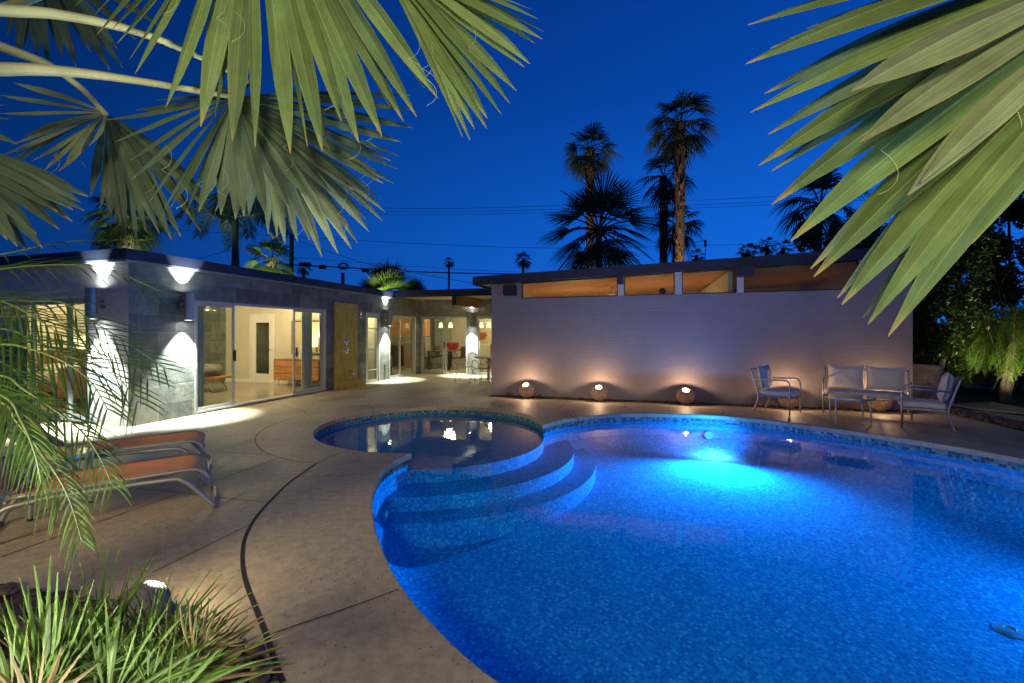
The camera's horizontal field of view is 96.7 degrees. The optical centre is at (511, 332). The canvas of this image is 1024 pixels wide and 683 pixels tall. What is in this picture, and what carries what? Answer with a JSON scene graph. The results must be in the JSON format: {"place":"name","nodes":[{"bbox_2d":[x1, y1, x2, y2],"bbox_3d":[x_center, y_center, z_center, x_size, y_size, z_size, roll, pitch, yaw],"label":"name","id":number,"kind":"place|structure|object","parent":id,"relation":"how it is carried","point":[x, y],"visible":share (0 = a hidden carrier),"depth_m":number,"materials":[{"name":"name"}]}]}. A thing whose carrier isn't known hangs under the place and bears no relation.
{"place":"outdoors","nodes":[
{"label":"outdoors","id":0,"kind":"place"},
{"bbox_2d":[57,367,84,402],"bbox_3d":[-8.703,1.108,9.630,1.800,0.720,0.518,0,0,16],"label":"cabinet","id":1,"kind":"object","parent":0,"point":[59,385],"visible":0.13,"depth_m":9.49,"materials":[{"name":"brown wood"}]},
{"bbox_2d":[262,261,515,273],"bbox_3d":[-3.180,-3.721,26.440,22.187,0.722,1.182,0,0,-5],"label":"overhead wire","id":2,"kind":"object","parent":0,"point":[408,271],"visible":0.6,"depth_m":25.97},
{"bbox_2d":[299,262,310,266],"bbox_3d":[-11.818,-3.908,26.000,0.700,0.240,0.234,0,0,0],"label":"splice box","id":3,"kind":"object","parent":2,"relation":"attached to","point":[304,264],"visible":1,"depth_m":25.91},
{"bbox_2d":[269,253,508,271],"bbox_3d":[-3.655,-4.234,27.999,22.936,1.380,0.018,0,0,0],"label":"overhead wire","id":4,"kind":"object","parent":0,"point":[402,265],"visible":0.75,"depth_m":27.99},
{"bbox_2d":[143,200,863,214],"bbox_3d":[2.425,-10.102,34.630,74.037,1.996,0.766,0,0,8],"label":"overhead wire","id":5,"kind":"object","parent":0,"point":[519,213],"visible":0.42,"depth_m":35.21,"materials":[{"name":"metal"}]},
{"bbox_2d":[0,373,1023,682],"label":"deck","id":6,"kind":"structure","parent":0,"point":[314,551],"depth_m":3.59,"materials":[{"name":"concrete"}]},
{"bbox_2d":[0,445,93,521],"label":"side table","id":7,"kind":"object","parent":6,"relation":"on","point":[30,508],"visible":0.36,"depth_m":3.80,"materials":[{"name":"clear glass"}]},
{"bbox_2d":[0,404,212,475],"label":"sun lounger","id":8,"kind":"object","parent":6,"relation":"on","point":[196,439],"visible":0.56,"depth_m":4.71,"materials":[{"name":"metal"}]},
{"bbox_2d":[0,453,217,524],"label":"sun lounger","id":9,"kind":"object","parent":6,"relation":"on","point":[196,464],"visible":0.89,"depth_m":3.66,"materials":[{"name":"metal"}]},
{"bbox_2d":[78,194,179,252],"bbox_3d":[-14.243,-2.110,16.960,2.881,7.180,3.060,0,0,0],"label":"fan palm","id":10,"kind":"object","parent":6,"relation":"on","point":[114,233],"visible":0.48,"depth_m":16.61,"materials":[{"name":"green plant"}]},
{"bbox_2d":[0,590,279,682],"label":"planting bed","id":11,"kind":"object","parent":6,"relation":"on","point":[273,677],"visible":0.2,"depth_m":2.16,"materials":[{"name":"soil"}]},
{"bbox_2d":[0,239,186,574],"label":"date palm","id":12,"kind":"object","parent":11,"relation":"on","point":[11,404],"visible":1,"depth_m":1.42,"materials":[{"name":"green plant"}]},
{"bbox_2d":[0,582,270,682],"bbox_3d":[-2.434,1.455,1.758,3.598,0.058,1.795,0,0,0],"label":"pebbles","id":13,"kind":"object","parent":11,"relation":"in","point":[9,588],"visible":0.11,"depth_m":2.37,"materials":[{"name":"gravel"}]},
{"bbox_2d":[113,580,171,632],"bbox_3d":[-1.845,1.370,2.277,0.230,0.230,0.230,0,0,0],"label":"globe lamp","id":14,"kind":"object","parent":11,"relation":"on","point":[150,585],"visible":0.48,"depth_m":2.24,"materials":[{"name":"stone"}]},
{"bbox_2d":[0,546,296,682],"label":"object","id":15,"kind":"object","parent":11,"relation":"on","point":[79,653],"visible":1,"depth_m":1.16,"materials":[{"name":"green plant"}]},
{"bbox_2d":[0,0,543,256],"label":"fan palm","id":16,"kind":"object","parent":11,"relation":"on","point":[289,170],"visible":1,"depth_m":1.61,"materials":[{"name":"green plant"}]},
{"bbox_2d":[1,457,279,556],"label":"deck joint","id":17,"kind":"object","parent":6,"relation":"on","point":[127,511],"visible":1,"depth_m":3.74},
{"bbox_2d":[151,525,248,572],"bbox_3d":[-2.121,1.476,3.151,0.013,0.001,0.726,0,0,16],"label":"deck joint","id":18,"kind":"object","parent":6,"relation":"on","point":[194,551],"visible":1,"depth_m":3.03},
{"bbox_2d":[159,188,295,266],"bbox_3d":[-11.420,-2.192,19.062,5.010,7.344,4.886,0,0,0],"label":"royal palm","id":19,"kind":"object","parent":6,"relation":"on","point":[234,225],"visible":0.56,"depth_m":18.94,"materials":[{"name":"green plant"}]},
{"bbox_2d":[0,248,491,426],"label":"house","id":20,"kind":"structure","parent":6,"relation":"on","point":[235,297],"depth_m":9.29,"materials":[{"name":"stone"}]},
{"bbox_2d":[0,305,29,410],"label":"curtain","id":21,"kind":"object","parent":20,"relation":"hanging from","point":[15,359],"visible":0.12,"depth_m":8.39,"materials":[{"name":"fabric"}]},
{"bbox_2d":[2,298,88,421],"bbox_3d":[-8.665,0.440,7.968,3.780,2.020,0.150,0,0,16],"label":"sliding door","id":22,"kind":"structure","parent":20,"relation":"in","point":[70,300],"depth_m":7.60,"materials":[{"name":"grey glass"}]},
{"bbox_2d":[30,349,84,391],"bbox_3d":[-10.290,0.893,11.441,1.940,0.950,2.400,0,0,16],"label":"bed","id":23,"kind":"object","parent":20,"relation":"in","point":[46,374],"visible":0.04,"depth_m":10.94,"materials":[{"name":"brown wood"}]},
{"bbox_2d":[85,319,86,413],"bbox_3d":[-7.035,0.425,7.729,0.568,1.950,0.060,0,0,16],"label":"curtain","id":24,"kind":"object","parent":20,"relation":"attached to","point":[85,365],"depth_m":7.79,"materials":[{"name":"fabric"}]},
{"bbox_2d":[85,288,104,318],"bbox_3d":[-6.590,-0.460,7.186,0.156,0.480,0.243,0,0,16],"label":"wall lamp","id":25,"kind":"object","parent":20,"relation":"attached to","point":[92,297],"visible":0.68,"depth_m":7.10,"materials":[{"name":"metal"}]},
{"bbox_2d":[179,292,193,319],"bbox_3d":[-5.675,-0.460,7.949,0.243,0.480,0.156,0,0,16],"label":"wall lamp","id":26,"kind":"object","parent":20,"relation":"attached to","point":[187,306],"visible":1,"depth_m":7.88,"materials":[{"name":"metal"}]},
{"bbox_2d":[198,306,203,406],"bbox_3d":[-5.992,0.465,8.559,0.060,1.970,0.400,0,0,16],"label":"curtain","id":27,"kind":"object","parent":20,"relation":"hanging from","point":[200,356],"visible":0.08,"depth_m":8.67,"materials":[{"name":"fabric"}]},
{"bbox_2d":[204,364,231,392],"bbox_3d":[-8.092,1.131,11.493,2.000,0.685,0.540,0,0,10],"label":"chair","id":28,"kind":"object","parent":20,"relation":"on","point":[212,371],"visible":0.49,"depth_m":11.28,"materials":[{"name":"brown wood"}]},
{"bbox_2d":[194,300,325,413],"bbox_3d":[-5.297,0.435,9.937,0.167,2.050,3.570,0,0,16],"label":"sliding door","id":29,"kind":"structure","parent":20,"relation":"in","point":[197,303],"depth_m":9.37,"materials":[{"name":"clear glass"}]},
{"bbox_2d":[250,314,274,382],"bbox_3d":[-7.353,0.460,13.376,0.900,2.040,0.115,0,0,16],"label":"interior door","id":30,"kind":"structure","parent":20,"relation":"attached to","point":[255,376],"depth_m":13.41,"materials":[{"name":"white paint"}]},
{"bbox_2d":[274,358,318,386],"bbox_3d":[-5.805,1.098,12.593,1.500,0.740,0.536,0,0,16],"label":"dresser","id":31,"kind":"object","parent":20,"relation":"on","point":[282,369],"visible":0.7,"depth_m":12.42,"materials":[{"name":"brown wood"}]},
{"bbox_2d":[312,337,317,358],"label":"table lamp","id":32,"kind":"object","parent":31,"relation":"on","point":[314,341],"visible":0.31,"depth_m":12.52,"materials":[{"name":"metal"}]},
{"bbox_2d":[291,320,318,354],"bbox_3d":[-5.838,0.130,12.954,1.040,0.960,0.021,0,0,16],"label":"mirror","id":33,"kind":"object","parent":20,"relation":"attached to","point":[315,330],"visible":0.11,"depth_m":13.02,"materials":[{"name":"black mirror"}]},
{"bbox_2d":[301,312,311,389],"bbox_3d":[-5.167,0.465,11.470,0.060,1.970,0.350,0,0,16],"label":"curtain","id":34,"kind":"object","parent":20,"relation":"hanging from","point":[306,350],"visible":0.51,"depth_m":11.42,"materials":[{"name":"fabric"}]},
{"bbox_2d":[254,224,469,282],"bbox_3d":[-7.922,-4.211,23.341,15.524,4.376,1.129,0,0,21],"label":"overhead wire","id":35,"kind":"object","parent":20,"relation":"attached to","point":[375,265],"visible":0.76,"depth_m":22.86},
{"bbox_2d":[366,312,379,382],"bbox_3d":[-4.190,0.430,13.697,0.166,2.100,0.750,0,0,16],"label":"patio door","id":36,"kind":"structure","parent":20,"relation":"in","point":[368,315],"depth_m":13.92,"materials":[{"name":"grey glass"}]},
{"bbox_2d":[384,310,391,325],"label":"wall lamp","id":37,"kind":"object","parent":20,"relation":"attached to","point":[388,318],"visible":1,"depth_m":14.22,"materials":[{"name":"metal"}]},
{"bbox_2d":[389,315,415,378],"bbox_3d":[-3.745,0.455,15.442,0.150,2.050,1.770,0,0,16],"label":"sliding door","id":38,"kind":"structure","parent":20,"relation":"in","point":[413,372],"depth_m":15.70,"materials":[{"name":"grey glass"}]},
{"bbox_2d":[390,337,429,367],"bbox_3d":[-5.109,0.818,19.742,3.200,1.300,0.500,0,0,16],"label":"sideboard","id":39,"kind":"object","parent":20,"relation":"in","point":[405,351],"visible":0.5,"depth_m":19.36,"materials":[{"name":"brown wood"}]},
{"bbox_2d":[390,315,429,335],"bbox_3d":[-5.111,-0.420,19.733,3.200,1.100,0.420,0,0,16],"label":"wall cabinet","id":40,"kind":"object","parent":20,"relation":"attached to","point":[405,327],"depth_m":19.38,"materials":[{"name":"brown wood"}]},
{"bbox_2d":[392,315,407,335],"bbox_3d":[-4.781,-0.420,19.430,0.780,1.080,0.018,0,0,16],"label":"door","id":41,"kind":"structure","parent":40,"relation":"in","point":[403,322],"depth_m":19.41,"materials":[{"name":"brown wood"}]},
{"bbox_2d":[434,318,450,362],"bbox_3d":[-3.320,0.315,21.834,0.900,2.270,0.100,0,0,16],"label":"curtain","id":42,"kind":"object","parent":20,"relation":"hanging from","point":[438,335],"visible":0.47,"depth_m":21.86,"materials":[{"name":"fabric"}]},
{"bbox_2d":[421,316,466,374],"bbox_3d":[-2.436,0.445,16.403,1.804,2.070,0.167,0,0,16],"label":"sliding door","id":43,"kind":"structure","parent":20,"relation":"in","point":[422,318],"depth_m":16.40,"materials":[{"name":"grey glass"}]},
{"bbox_2d":[427,349,465,369],"bbox_3d":[-2.642,1.095,19.459,1.000,0.745,2.400,0,0,16],"label":"dining table","id":44,"kind":"object","parent":20,"relation":"on","point":[449,357],"visible":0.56,"depth_m":18.46,"materials":[{"name":"brown wood"}]},
{"bbox_2d":[447,342,458,349],"bbox_3d":[-2.506,0.560,19.316,0.540,0.320,0.540,0,0,16],"label":"bowl","id":45,"kind":"object","parent":44,"relation":"on","point":[452,345],"visible":0.96,"depth_m":19.12,"materials":[{"name":"red ceramic"}]},
{"bbox_2d":[451,347,465,369],"bbox_3d":[-2.172,1.014,18.442,0.479,0.907,0.420,0,0,16],"label":"dining chair","id":46,"kind":"object","parent":20,"relation":"on","point":[462,353],"visible":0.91,"depth_m":18.30,"materials":[{"name":"black leather"}]},
{"bbox_2d":[468,313,472,326],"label":"wall lamp","id":47,"kind":"object","parent":20,"relation":"attached to","point":[470,319],"visible":1,"depth_m":15.84,"materials":[{"name":"metal"}]},
{"bbox_2d":[465,322,491,344],"bbox_3d":[-1.536,0.030,21.711,1.500,1.100,0.044,0,0,16],"label":"picture","id":48,"kind":"object","parent":20,"relation":"attached to","point":[485,338],"visible":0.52,"depth_m":21.64,"materials":[{"name":"white paint"}]},
{"bbox_2d":[477,316,491,374],"bbox_3d":[-0.235,0.445,15.788,2.066,2.070,0.150,0,0,16],"label":"sliding door","id":49,"kind":"structure","parent":20,"relation":"in","point":[478,317],"depth_m":16.00,"materials":[{"name":"glass"}]},
{"bbox_2d":[242,237,299,275],"bbox_3d":[-11.141,-1.502,20.985,2.548,5.963,2.517,0,0,0],"label":"fan palm","id":50,"kind":"object","parent":6,"relation":"on","point":[272,263],"visible":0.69,"depth_m":20.74,"materials":[{"name":"green plant"}]},
{"bbox_2d":[240,464,315,682],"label":"drain channel","id":51,"kind":"object","parent":6,"relation":"on","point":[280,676],"visible":0.93,"depth_m":2.62,"materials":[{"name":"metal"}]},
{"bbox_2d":[268,589,398,635],"bbox_3d":[-0.919,1.476,2.421,0.673,0.001,0.016,0,0,-36],"label":"deck joint","id":52,"kind":"object","parent":6,"relation":"on","point":[332,612],"visible":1,"depth_m":2.40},
{"bbox_2d":[334,302,380,389],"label":"shower wall","id":53,"kind":"structure","parent":6,"relation":"on","point":[345,325],"depth_m":12.33,"materials":[{"name":"yellow paint"}]},
{"bbox_2d":[359,259,418,291],"bbox_3d":[-6.514,-1.285,23.986,3.549,5.530,3.281,0,0,0],"label":"fan palm","id":54,"kind":"object","parent":6,"relation":"on","point":[386,279],"visible":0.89,"depth_m":23.33,"materials":[{"name":"green plant"}]},
{"bbox_2d":[255,402,555,462],"bbox_3d":[-2.022,1.476,7.946,3.364,0.001,4.858,0,0,41],"label":"deck joint","id":55,"kind":"object","parent":6,"relation":"on","point":[313,413],"visible":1,"depth_m":6.58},
{"bbox_2d":[399,275,426,290],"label":"fan palm","id":56,"kind":"object","parent":6,"relation":"on","point":[412,284],"visible":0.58,"depth_m":23.76,"materials":[{"name":"green plant"}]},
{"bbox_2d":[452,351,474,382],"bbox_3d":[-1.474,1.016,13.762,0.628,0.932,0.572,0,0,13],"label":"bistro chair","id":57,"kind":"object","parent":6,"relation":"on","point":[461,366],"visible":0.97,"depth_m":13.77,"materials":[{"name":"grey metal"}]},
{"bbox_2d":[468,352,491,385],"bbox_3d":[-0.933,1.016,13.056,0.572,0.932,0.628,0,0,37],"label":"bistro chair","id":58,"kind":"object","parent":6,"relation":"on","point":[481,368],"visible":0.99,"depth_m":12.93,"materials":[{"name":"metal"}]},
{"bbox_2d":[474,356,491,381],"bbox_3d":[-0.720,1.105,13.850,0.860,0.750,0.860,0,0,0],"label":"bistro table","id":59,"kind":"object","parent":6,"relation":"on","point":[488,358],"visible":0.73,"depth_m":13.81,"materials":[{"name":"metal"}]},
{"bbox_2d":[314,410,1023,682],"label":"swimming pool","id":60,"kind":"structure","parent":6,"relation":"in","point":[517,549],"depth_m":4.78,"materials":[{"name":"liquid"}]},
{"bbox_2d":[473,248,912,410],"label":"house","id":61,"kind":"structure","parent":6,"relation":"on","point":[711,331],"depth_m":9.77,"materials":[{"name":"paint"}]},
{"bbox_2d":[503,284,518,297],"bbox_3d":[-0.028,-0.973,10.615,0.315,0.294,0.274,0,0,16],"label":"speaker","id":62,"kind":"object","parent":61,"relation":"attached to","point":[509,289],"visible":1,"depth_m":10.50},
{"bbox_2d":[522,276,617,298],"bbox_3d":[1.297,-1.029,10.442,2.209,0.453,0.060,0,0,16],"label":"window","id":63,"kind":"structure","parent":61,"relation":"in","point":[617,276],"depth_m":10.40,"materials":[{"name":"glass"}]},
{"bbox_2d":[592,286,634,295],"bbox_3d":[2.661,-1.130,12.134,0.948,0.260,0.948,0,0,44],"label":"ceiling fan","id":64,"kind":"object","parent":61,"relation":"hanging from","point":[611,293],"visible":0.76,"depth_m":12.08,"materials":[{"name":"white paint"}]},
{"bbox_2d":[624,273,674,295],"bbox_3d":[2.998,-1.057,9.960,1.062,0.479,0.060,0,0,16],"label":"window","id":65,"kind":"structure","parent":61,"relation":"in","point":[662,273],"depth_m":9.93,"materials":[{"name":"glass"}]},
{"bbox_2d":[682,269,736,293],"bbox_3d":[4.161,-1.082,9.630,1.072,0.513,0.060,0,0,16],"label":"window","id":66,"kind":"structure","parent":61,"relation":"in","point":[722,269],"depth_m":9.59,"materials":[{"name":"glass"}]},
{"bbox_2d":[744,260,858,292],"bbox_3d":[5.782,-1.123,9.171,2.035,0.579,0.060,0,0,16],"label":"window","id":67,"kind":"structure","parent":61,"relation":"in","point":[857,262],"depth_m":9.16,"materials":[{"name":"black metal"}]},
{"bbox_2d":[487,395,913,412],"bbox_3d":[3.500,1.476,9.576,8.390,0.001,0.335,0,0,16],"label":"planting strip","id":68,"kind":"object","parent":6,"relation":"on","point":[660,402],"visible":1,"depth_m":9.79,"materials":[{"name":"soil"}]},
{"bbox_2d":[519,382,534,397],"bbox_3d":[0.337,1.309,10.402,0.356,0.356,0.355,0,0,0],"label":"globe lamp","id":69,"kind":"object","parent":68,"relation":"on","point":[526,390],"visible":0.99,"depth_m":10.28,"materials":[{"name":"stone"}]},
{"bbox_2d":[591,385,607,400],"bbox_3d":[1.909,1.309,9.957,0.356,0.356,0.356,0,0,0],"label":"globe lamp","id":70,"kind":"object","parent":68,"relation":"on","point":[599,393],"visible":1,"depth_m":9.83,"materials":[{"name":"stone"}]},
{"bbox_2d":[676,387,693,403],"bbox_3d":[3.608,1.309,9.475,0.356,0.356,0.355,0,0,0],"label":"globe lamp","id":71,"kind":"object","parent":68,"relation":"on","point":[684,395],"visible":1,"depth_m":9.35,"materials":[{"name":"stone"}]},
{"bbox_2d":[489,394,919,413],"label":"pebbles","id":72,"kind":"object","parent":68,"relation":"on","point":[773,406],"visible":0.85,"depth_m":9.42,"materials":[{"name":"gravel"}]},
{"bbox_2d":[778,397,798,407],"bbox_3d":[5.466,1.298,8.990,0.380,0.380,0.379,0,0,0],"label":"globe lamp","id":73,"kind":"object","parent":68,"relation":"on","point":[785,402],"visible":0.37,"depth_m":8.86,"materials":[{"name":"stone"}]},
{"bbox_2d":[867,399,892,411],"bbox_3d":[6.927,1.298,8.576,0.380,0.380,0.379,0,0,0],"label":"globe lamp","id":74,"kind":"object","parent":68,"relation":"on","point":[880,406],"visible":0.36,"depth_m":8.44,"materials":[{"name":"stone"}]},
{"bbox_2d":[750,364,800,415],"bbox_3d":[4.969,1.043,8.554,0.600,0.885,0.724,0,0,-41],"label":"armchair","id":75,"kind":"object","parent":6,"relation":"on","point":[766,379],"visible":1,"depth_m":8.51,"materials":[{"name":"fabric"}]},
{"bbox_2d":[824,394,875,425],"bbox_3d":[5.620,1.269,7.580,0.704,0.422,0.704,0,0,0],"label":"coffee table","id":76,"kind":"object","parent":6,"relation":"on","point":[853,397],"visible":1,"depth_m":7.47,"materials":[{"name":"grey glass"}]},
{"bbox_2d":[822,364,912,419],"bbox_3d":[6.459,1.043,8.326,1.270,0.885,0.724,0,0,37],"label":"loveseat","id":77,"kind":"object","parent":6,"relation":"on","point":[883,381],"visible":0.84,"depth_m":8.34,"materials":[{"name":"fabric"}]},
{"bbox_2d":[746,0,1023,335],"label":"fan palm","id":78,"kind":"object","parent":6,"relation":"on","point":[933,98],"visible":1,"depth_m":0.98,"materials":[{"name":"green plant"}]},
{"bbox_2d":[898,372,961,433],"bbox_3d":[6.504,1.043,7.109,0.724,0.885,0.600,0,0,41],"label":"armchair","id":79,"kind":"object","parent":6,"relation":"on","point":[947,388],"visible":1,"depth_m":6.93,"materials":[{"name":"metal"}]},
{"bbox_2d":[913,387,1023,431],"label":"garden bed","id":80,"kind":"object","parent":6,"relation":"on","point":[973,394],"visible":0.2,"depth_m":10.39,"materials":[{"name":"soil"}]},
{"bbox_2d":[791,211,888,252],"bbox_3d":[9.914,-1.135,13.434,3.518,5.314,3.018,0,0,0],"label":"tall shrub","id":81,"kind":"object","parent":80,"relation":"on","point":[806,238],"visible":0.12,"depth_m":13.51,"materials":[{"name":"green plant"}]},
{"bbox_2d":[913,364,944,398],"bbox_3d":[8.120,1.060,9.027,0.680,0.840,0.680,0,0,16],"label":"plant pot","id":82,"kind":"object","parent":80,"relation":"on","point":[927,375],"visible":0.53,"depth_m":8.79,"materials":[{"name":"stone"}]},
{"bbox_2d":[865,225,1003,384],"bbox_3d":[8.949,-0.864,9.974,2.260,4.770,2.420,0,0,-16],"label":"tall shrub","id":83,"kind":"object","parent":80,"relation":"on","point":[934,344],"visible":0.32,"depth_m":9.55,"materials":[{"name":"green plant"}]},
{"bbox_2d":[891,203,1023,394],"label":"tall shrub","id":84,"kind":"object","parent":80,"relation":"on","point":[1006,244],"visible":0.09,"depth_m":10.55,"materials":[{"name":"green plant"}]},
{"bbox_2d":[913,324,1023,387],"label":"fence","id":85,"kind":"object","parent":80,"relation":"on","point":[979,379],"visible":0.09,"depth_m":12.17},
{"bbox_2d":[943,191,1023,392],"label":"tall shrub","id":86,"kind":"object","parent":80,"relation":"on","point":[1014,214],"visible":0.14,"depth_m":11.47,"materials":[{"name":"green plant"}]},
{"bbox_2d":[946,298,1023,402],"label":"date palm","id":87,"kind":"object","parent":80,"relation":"on","point":[1014,337],"visible":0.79,"depth_m":9.63,"materials":[{"name":"green plant"}]},
{"bbox_2d":[948,402,1023,413],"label":"path","id":88,"kind":"structure","parent":80,"relation":"on","point":[993,406],"depth_m":8.93,"materials":[{"name":"concrete"}]},
{"bbox_2d":[950,407,1023,429],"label":"pebbles","id":89,"kind":"object","parent":80,"relation":"on","point":[1003,421],"visible":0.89,"depth_m":7.68,"materials":[{"name":"gravel"}]},
{"bbox_2d":[956,409,1023,420],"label":"path","id":90,"kind":"structure","parent":80,"relation":"on","point":[1014,417],"depth_m":7.96,"materials":[{"name":"concrete"}]},
{"bbox_2d":[984,254,1023,403],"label":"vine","id":91,"kind":"object","parent":80,"relation":"on","point":[1009,321],"visible":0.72,"depth_m":9.53,"materials":[{"name":"green plant"}]},
{"bbox_2d":[0,0,1023,322],"label":"sky","id":92,"kind":"structure","parent":0,"point":[608,63],"materials":[{"name":"blue"}]},
{"bbox_2d":[166,190,873,208],"bbox_3d":[2.424,-10.979,34.630,74.038,2.766,0.769,0,0,8],"label":"overhead wire","id":93,"kind":"object","parent":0,"point":[562,205],"visible":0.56,"depth_m":34.61,"materials":[{"name":"metal"}]},
{"bbox_2d":[206,196,866,211],"bbox_3d":[2.425,-10.493,34.630,74.037,2.295,0.766,0,0,8],"label":"overhead wire","id":94,"kind":"object","parent":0,"point":[543,209],"visible":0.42,"depth_m":35.18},
{"bbox_2d":[169,229,1021,247],"bbox_3d":[6.009,-6.438,29.625,61.157,1.722,1.532,0,0,3],"label":"overhead wire","id":95,"kind":"object","parent":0,"point":[528,247],"visible":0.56,"depth_m":29.97,"materials":[{"name":"metal"}]},
{"label":"ground","id":96,"kind":"structure","parent":0,"visible":0},
{"bbox_2d":[285,217,293,271],"bbox_3d":[-13.075,-3.095,26.775,2.000,9.150,0.690,0,0,0],"label":"utility pole","id":97,"kind":"object","parent":96,"relation":"on","point":[291,240],"visible":0.27,"depth_m":26.89,"materials":[{"name":"brown wood"}]},
{"bbox_2d":[296,266,312,276],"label":"fan palm","id":98,"kind":"object","parent":96,"relation":"on","point":[303,271],"visible":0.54,"depth_m":79.87,"materials":[{"name":"green plant"}]},
{"bbox_2d":[442,257,454,288],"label":"fan palm","id":99,"kind":"object","parent":96,"relation":"on","point":[448,265],"visible":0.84,"depth_m":94.82,"materials":[{"name":"green plant"}]},
{"bbox_2d":[514,251,531,272],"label":"fan palm","id":100,"kind":"object","parent":96,"relation":"on","point":[523,263],"visible":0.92,"depth_m":79.70,"materials":[{"name":"green plant"}]},
{"bbox_2d":[561,121,622,267],"bbox_3d":[6.923,-8.369,39.960,5.208,19.699,5.127,0,0,-42],"label":"fan palm","id":101,"kind":"object","parent":96,"relation":"on","point":[585,166],"visible":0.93,"depth_m":39.67,"materials":[{"name":"green plant"}]},
{"bbox_2d":[537,167,660,270],"bbox_3d":[4.998,-3.975,26.996,7.579,10.910,7.351,0,0,0],"label":"fan palm","id":102,"kind":"object","parent":96,"relation":"on","point":[595,202],"visible":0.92,"depth_m":25.97,"materials":[{"name":"green plant"}]},
{"bbox_2d":[635,154,698,262],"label":"fan palm","id":103,"kind":"object","parent":96,"relation":"on","point":[665,188],"visible":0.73,"depth_m":43.70,"materials":[{"name":"green plant"}]},
{"bbox_2d":[646,205,705,261],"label":"fan palm","id":104,"kind":"object","parent":96,"relation":"on","point":[663,216],"visible":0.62,"depth_m":41.75,"materials":[{"name":"green plant"}]},
{"bbox_2d":[642,89,720,261],"bbox_3d":[13.367,-8.619,35.969,6.312,20.198,6.108,0,0,0],"label":"fan palm","id":105,"kind":"object","parent":96,"relation":"on","point":[677,148],"visible":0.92,"depth_m":35.66,"materials":[{"name":"green plant"}]},
{"bbox_2d":[687,248,704,260],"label":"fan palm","id":106,"kind":"object","parent":96,"relation":"on","point":[695,256],"visible":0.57,"depth_m":69.88,"materials":[{"name":"green plant"}]},
{"bbox_2d":[735,243,757,256],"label":"fan palm","id":107,"kind":"object","parent":96,"relation":"on","point":[747,253],"visible":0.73,"depth_m":74.59,"materials":[{"name":"green plant"}]},
{"bbox_2d":[755,236,777,254],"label":"fan palm","id":108,"kind":"object","parent":96,"relation":"on","point":[766,250],"visible":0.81,"depth_m":74.72,"materials":[{"name":"green plant"}]},
{"bbox_2d":[772,238,794,254],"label":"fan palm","id":109,"kind":"object","parent":96,"relation":"on","point":[782,250],"visible":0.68,"depth_m":74.51,"materials":[{"name":"green plant"}]},
{"bbox_2d":[766,167,870,251],"bbox_3d":[17.503,-3.875,26.023,5.092,10.716,4.927,0,0,0],"label":"fan palm","id":110,"kind":"object","parent":96,"relation":"on","point":[822,183],"visible":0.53,"depth_m":25.85,"materials":[{"name":"green plant"}]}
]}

